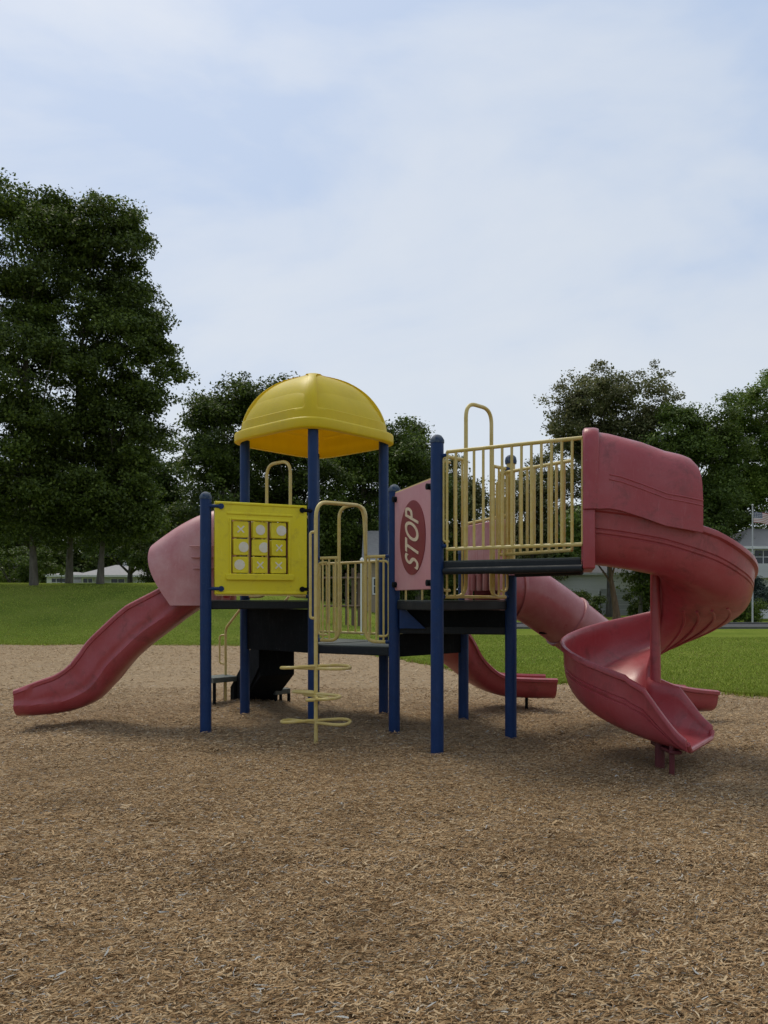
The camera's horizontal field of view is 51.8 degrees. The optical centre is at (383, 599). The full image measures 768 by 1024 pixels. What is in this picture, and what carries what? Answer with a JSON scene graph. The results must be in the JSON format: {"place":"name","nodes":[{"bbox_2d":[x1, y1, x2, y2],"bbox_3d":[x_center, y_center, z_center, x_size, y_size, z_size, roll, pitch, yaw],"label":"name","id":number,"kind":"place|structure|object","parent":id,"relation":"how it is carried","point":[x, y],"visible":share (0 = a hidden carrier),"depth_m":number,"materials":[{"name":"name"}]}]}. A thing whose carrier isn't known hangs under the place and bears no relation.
{"place":"outdoors","nodes":[
{"label":"outdoors","id":0,"kind":"place"},
{"bbox_2d":[0,644,767,1023],"bbox_3d":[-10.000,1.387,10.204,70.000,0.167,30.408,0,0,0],"label":"mulch ground","id":1,"kind":"structure","parent":0,"point":[164,677],"depth_m":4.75,"materials":[{"name":"brown wood"}]},
{"bbox_2d":[13,373,758,775],"bbox_3d":[0.049,-0.600,9.254,7.671,4.300,4.076,0,0,20],"label":"playground structure","id":2,"kind":"object","parent":1,"relation":"on","point":[641,507],"visible":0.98,"depth_m":8.33,"materials":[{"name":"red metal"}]},
{"bbox_2d":[0,583,767,698],"bbox_3d":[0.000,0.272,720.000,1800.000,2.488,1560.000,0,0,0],"label":"lawn","id":3,"kind":"structure","parent":0,"point":[740,633],"depth_m":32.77,"materials":[{"name":"green plant"}]},
{"bbox_2d":[0,544,65,582],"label":"shrub","id":4,"kind":"object","parent":3,"relation":"on","point":[22,575],"visible":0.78,"depth_m":51.59,"materials":[{"name":"green plant"}]},
{"bbox_2d":[0,459,83,582],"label":"tree","id":5,"kind":"object","parent":3,"relation":"on","point":[16,544],"visible":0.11,"depth_m":62.71,"materials":[{"name":"green plant"}]},
{"bbox_2d":[45,572,80,582],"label":"white house","id":6,"kind":"structure","parent":3,"relation":"on","point":[58,578],"depth_m":79.97,"materials":[{"name":"white"}]},
{"bbox_2d":[51,578,61,582],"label":"window","id":7,"kind":"structure","parent":6,"relation":"in","point":[53,580],"depth_m":79.98,"materials":[{"name":"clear glass"}]},
{"bbox_2d":[0,167,130,584],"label":"shade tree","id":8,"kind":"object","parent":3,"relation":"on","point":[43,222],"visible":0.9,"depth_m":39.50,"materials":[{"name":"green plant"}]},
{"bbox_2d":[0,187,171,582],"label":"shade tree","id":9,"kind":"object","parent":3,"relation":"on","point":[122,232],"visible":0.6,"depth_m":41.43,"materials":[{"name":"green plant"}]},
{"bbox_2d":[74,563,149,582],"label":"grey roofed house","id":10,"kind":"structure","parent":3,"relation":"on","point":[116,574],"depth_m":78.00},
{"bbox_2d":[82,578,92,582],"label":"window","id":11,"kind":"structure","parent":10,"relation":"in","point":[84,580],"depth_m":77.98,"materials":[{"name":"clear glass"}]},
{"bbox_2d":[110,578,124,582],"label":"window","id":12,"kind":"structure","parent":10,"relation":"in","point":[112,580],"depth_m":77.98,"materials":[{"name":"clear glass"}]},
{"bbox_2d":[73,498,151,582],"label":"tree","id":13,"kind":"object","parent":3,"relation":"on","point":[130,571],"visible":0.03,"depth_m":64.38,"materials":[{"name":"green plant"}]},
{"bbox_2d":[38,287,200,583],"bbox_3d":[-14.008,-8.498,41.710,6.362,15.685,8.354,0,0,40],"label":"shade tree","id":14,"kind":"object","parent":3,"relation":"on","point":[130,506],"visible":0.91,"depth_m":40.62,"materials":[{"name":"green plant"}]},
{"bbox_2d":[107,523,170,582],"bbox_3d":[-15.015,-3.368,50.062,4.639,5.018,4.396,0,0,0],"label":"shrub","id":15,"kind":"object","parent":3,"relation":"on","point":[138,560],"visible":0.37,"depth_m":49.63,"materials":[{"name":"green plant"}]},
{"bbox_2d":[125,432,193,568],"bbox_3d":[-16.946,-7.088,61.718,8.189,13.082,8.208,0,0,44],"label":"tree","id":16,"kind":"object","parent":3,"relation":"on","point":[167,481],"visible":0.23,"depth_m":60.94,"materials":[{"name":"green plant"}]},
{"bbox_2d":[159,371,285,573],"bbox_3d":[-10.616,-8.165,54.862,10.088,16.018,10.472,0,0,0],"label":"tree","id":17,"kind":"object","parent":3,"relation":"on","point":[211,417],"visible":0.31,"depth_m":53.56,"materials":[{"name":"green plant"}]},
{"bbox_2d":[211,371,365,595],"bbox_3d":[-7.161,-8.291,58.273,13.509,16.050,10.181,0,0,35],"label":"tree","id":18,"kind":"object","parent":3,"relation":"on","point":[278,489],"visible":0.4,"depth_m":56.01,"materials":[{"name":"green plant"}]},
{"bbox_2d":[324,568,367,625],"bbox_3d":[-1.592,0.061,33.970,1.980,2.877,0.190,0,0,0],"label":"timber fence","id":19,"kind":"object","parent":3,"relation":"on","point":[352,596],"visible":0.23,"depth_m":33.94,"materials":[{"name":"brown wood"}]},
{"bbox_2d":[360,558,363,634],"bbox_3d":[-0.835,-0.085,30.000,0.157,3.069,0.157,0,0,-23],"label":"white post","id":20,"kind":"object","parent":3,"relation":"on","point":[361,559],"visible":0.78,"depth_m":29.94,"materials":[{"name":"white"}]},
{"bbox_2d":[362,531,388,612],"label":"tan house","id":21,"kind":"structure","parent":3,"relation":"on","point":[372,542],"depth_m":54.39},
{"bbox_2d":[372,577,374,594],"bbox_3d":[-0.478,-0.957,53.969,0.630,1.180,0.057,0,0,0],"label":"window","id":22,"kind":"structure","parent":21,"relation":"in","point":[373,578],"depth_m":53.93,"materials":[{"name":"white glass"}]},
{"bbox_2d":[0,497,766,604],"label":"distant wood","id":23,"kind":"object","parent":3,"relation":"on","point":[82,563],"visible":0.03,"depth_m":96.06,"materials":[{"name":"green plant"}]},
{"bbox_2d":[322,413,450,607],"bbox_3d":[-1.059,-6.788,61.235,12.416,15.304,10.251,0,0,0],"label":"tree","id":24,"kind":"object","parent":3,"relation":"on","point":[366,464],"visible":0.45,"depth_m":58.82,"materials":[{"name":"green plant"}]},
{"bbox_2d":[400,590,427,599],"bbox_3d":[0.958,-0.116,56.234,3.774,3.134,4.371,0,0,41],"label":"shrub","id":25,"kind":"object","parent":3,"relation":"on","point":[402,593],"visible":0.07,"depth_m":57.08,"materials":[{"name":"green plant"}]},
{"bbox_2d":[374,415,472,599],"bbox_3d":[3.672,-6.692,63.254,9.877,16.497,11.299,0,0,0],"label":"tree","id":26,"kind":"object","parent":3,"relation":"on","point":[420,425],"visible":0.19,"depth_m":61.05,"materials":[{"name":"green plant"}]},
{"bbox_2d":[445,452,529,583],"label":"tree","id":27,"kind":"object","parent":3,"relation":"on","point":[478,499],"visible":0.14,"depth_m":67.62,"materials":[{"name":"green plant"}]},
{"bbox_2d":[488,451,580,580],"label":"tree","id":28,"kind":"object","parent":3,"relation":"on","point":[537,461],"visible":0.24,"depth_m":70.09,"materials":[{"name":"green plant"}]},
{"bbox_2d":[572,590,597,602],"bbox_3d":[13.202,0.089,63.847,7.779,2.829,6.580,0,0,29],"label":"shrub","id":29,"kind":"object","parent":3,"relation":"on","point":[587,594],"visible":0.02,"depth_m":62.87,"materials":[{"name":"green plant"}]},
{"bbox_2d":[554,506,620,619],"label":"street tree","id":30,"kind":"object","parent":3,"relation":"on","point":[577,539],"visible":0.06,"depth_m":51.73,"materials":[{"name":"brown plant"}]},
{"bbox_2d":[576,591,606,616],"bbox_3d":[14.958,0.390,59.864,3.667,2.272,3.246,0,0,0],"label":"shrub","id":31,"kind":"object","parent":3,"relation":"on","point":[597,602],"visible":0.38,"depth_m":59.15,"materials":[{"name":"green plant"}]},
{"bbox_2d":[551,565,649,614],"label":"white house","id":32,"kind":"structure","parent":3,"relation":"on","point":[594,582],"depth_m":72.00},
{"bbox_2d":[588,591,600,608],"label":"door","id":33,"kind":"structure","parent":32,"relation":"in","point":[593,593],"depth_m":71.98,"materials":[{"name":"grey"}]},
{"bbox_2d":[600,588,637,614],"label":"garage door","id":34,"kind":"structure","parent":32,"relation":"in","point":[623,605],"depth_m":71.98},
{"bbox_2d":[532,359,685,616],"bbox_3d":[19.027,-9.232,66.039,13.156,21.710,10.356,0,0,0],"label":"tree","id":35,"kind":"object","parent":3,"relation":"on","point":[604,393],"visible":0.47,"depth_m":64.37,"materials":[{"name":"green plant"}]},
{"bbox_2d":[614,569,649,613],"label":"street tree","id":36,"kind":"object","parent":3,"relation":"on","point":[642,588],"visible":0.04,"depth_m":54.87,"materials":[{"name":"green plant"}]},
{"bbox_2d":[622,590,649,615],"bbox_3d":[19.642,0.031,58.031,4.078,2.864,4.092,0,0,-20],"label":"shrub","id":37,"kind":"object","parent":3,"relation":"on","point":[632,608],"visible":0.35,"depth_m":57.97,"materials":[{"name":"green plant"}]},
{"bbox_2d":[638,401,763,556],"bbox_3d":[24.717,-6.890,62.058,9.066,17.009,10.502,0,0,28],"label":"tree","id":38,"kind":"object","parent":3,"relation":"on","point":[698,439],"visible":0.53,"depth_m":60.20,"materials":[{"name":"green plant"}]},
{"bbox_2d":[697,369,767,534],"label":"tree","id":39,"kind":"object","parent":3,"relation":"on","point":[754,427],"visible":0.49,"depth_m":65.66,"materials":[{"name":"green plant"}]},
{"bbox_2d":[730,529,767,618],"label":"two storey house","id":40,"kind":"structure","parent":3,"relation":"on","point":[760,541],"depth_m":60.00,"materials":[{"name":"white"}]},
{"bbox_2d":[753,549,767,562],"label":"window","id":41,"kind":"structure","parent":40,"relation":"in","point":[763,558],"depth_m":59.98,"materials":[{"name":"clear glass"}]},
{"bbox_2d":[733,598,767,621],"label":"shrub","id":42,"kind":"object","parent":3,"relation":"on","point":[746,615],"visible":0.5,"depth_m":49.54,"materials":[{"name":"green plant"}]},
{"bbox_2d":[749,576,767,611],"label":"shrub","id":43,"kind":"object","parent":3,"relation":"on","point":[760,590],"visible":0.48,"depth_m":53.42,"materials":[{"name":"green plant"}]},
{"bbox_2d":[751,504,767,621],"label":"flagpole","id":44,"kind":"object","parent":3,"relation":"on","point":[758,517],"visible":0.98,"depth_m":45.97,"materials":[{"name":"metal"}]},
{"bbox_2d":[0,0,767,589],"label":"sky","id":45,"kind":"structure","parent":0,"point":[432,209],"materials":[{"name":"blue"}]},
{"bbox_2d":[517,624,767,625],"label":"road","id":46,"kind":"structure","parent":0,"point":[724,625],"depth_m":41.82,"materials":[{"name":"grey asphalt"}]},
{"bbox_2d":[517,622,767,628],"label":"kerb","id":47,"kind":"structure","parent":46,"relation":"on","point":[722,627],"depth_m":37.86,"materials":[{"name":"concrete"}]}
]}

